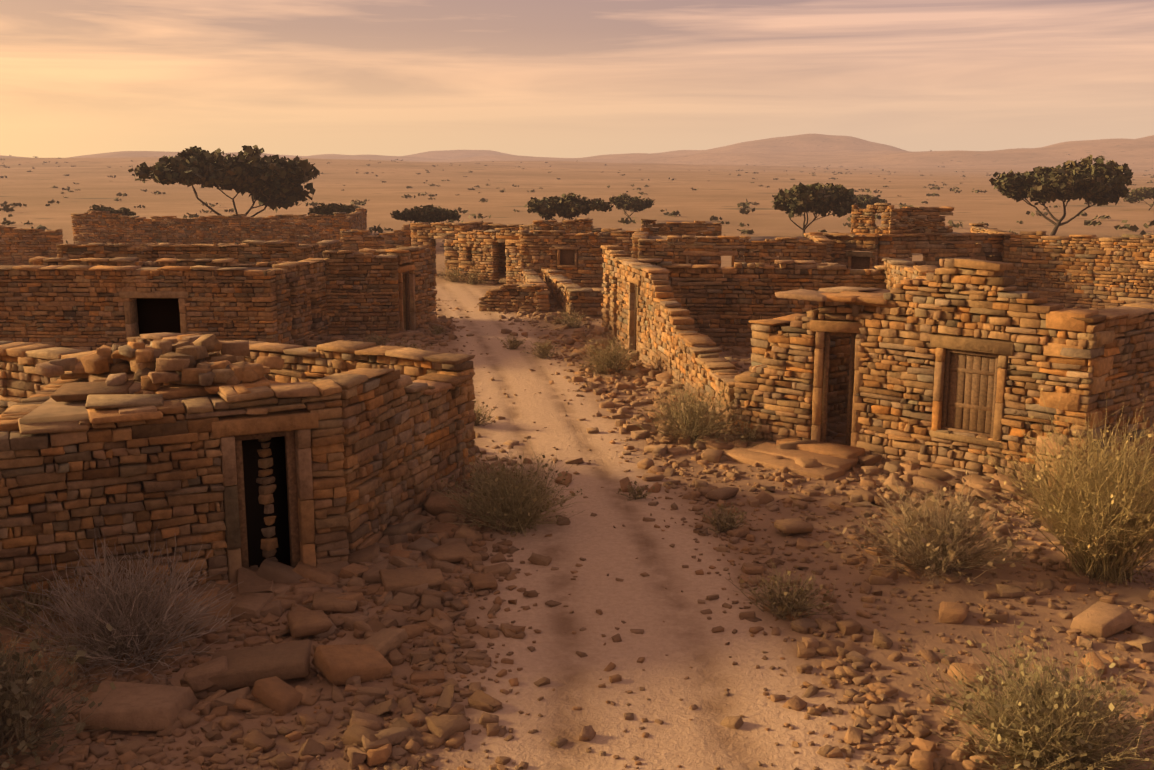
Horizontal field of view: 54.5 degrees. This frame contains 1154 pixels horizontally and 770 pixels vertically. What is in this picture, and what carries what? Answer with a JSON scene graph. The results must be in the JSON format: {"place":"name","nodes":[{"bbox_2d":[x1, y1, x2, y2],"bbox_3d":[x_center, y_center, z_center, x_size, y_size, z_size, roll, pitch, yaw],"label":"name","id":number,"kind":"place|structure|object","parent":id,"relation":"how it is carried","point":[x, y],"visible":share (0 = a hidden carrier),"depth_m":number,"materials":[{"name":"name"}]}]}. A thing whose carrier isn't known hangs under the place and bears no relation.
{"place":"outdoors","nodes":[
{"label":"outdoors","id":0,"kind":"place"},
{"bbox_2d":[0,134,1153,769],"bbox_3d":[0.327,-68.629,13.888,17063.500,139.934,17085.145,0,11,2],"label":"ground","id":1,"kind":"structure","parent":0,"point":[674,624],"depth_m":15.21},
{"bbox_2d":[53,298,290,566],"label":"dark openings","id":2,"kind":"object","parent":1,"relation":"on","point":[158,315],"depth_m":14.31,"materials":[{"name":"black"}]},
{"bbox_2d":[0,203,1153,611],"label":"stone buildings","id":3,"kind":"structure","parent":1,"relation":"on","point":[384,435],"depth_m":19.49,"materials":[{"name":"brown stone"}]},
{"bbox_2d":[19,208,1001,424],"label":"roof decks","id":4,"kind":"object","parent":3,"relation":"on","point":[50,410],"visible":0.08,"depth_m":13.41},
{"bbox_2d":[234,249,998,568],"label":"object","id":5,"kind":"object","parent":3,"relation":"in","point":[969,391],"visible":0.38,"depth_m":18.69,"materials":[{"name":"brown wood"}]},
{"bbox_2d":[0,294,1153,769],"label":"rubble rocks","id":6,"kind":"object","parent":1,"relation":"on","point":[396,570],"visible":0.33,"depth_m":12.40,"materials":[{"name":"stone"}]},
{"bbox_2d":[0,264,1153,769],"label":"dry bushes","id":7,"kind":"object","parent":1,"relation":"on","point":[1102,528],"visible":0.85,"depth_m":12.74,"materials":[{"name":"beige plant"}]},
{"bbox_2d":[0,150,1153,250],"bbox_3d":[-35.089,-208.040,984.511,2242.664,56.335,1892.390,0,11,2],"label":"distant shrubs","id":8,"kind":"object","parent":1,"relation":"on","point":[745,205],"visible":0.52,"depth_m":152.88,"materials":[{"name":"green plant"}]},
{"bbox_2d":[0,0,1153,157],"label":"sky","id":9,"kind":"structure","parent":0,"point":[534,78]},
{"bbox_2d":[86,145,1153,235],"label":"tree","id":10,"kind":"object","parent":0,"point":[281,180],"depth_m":92.88,"materials":[{"name":"green plant"}]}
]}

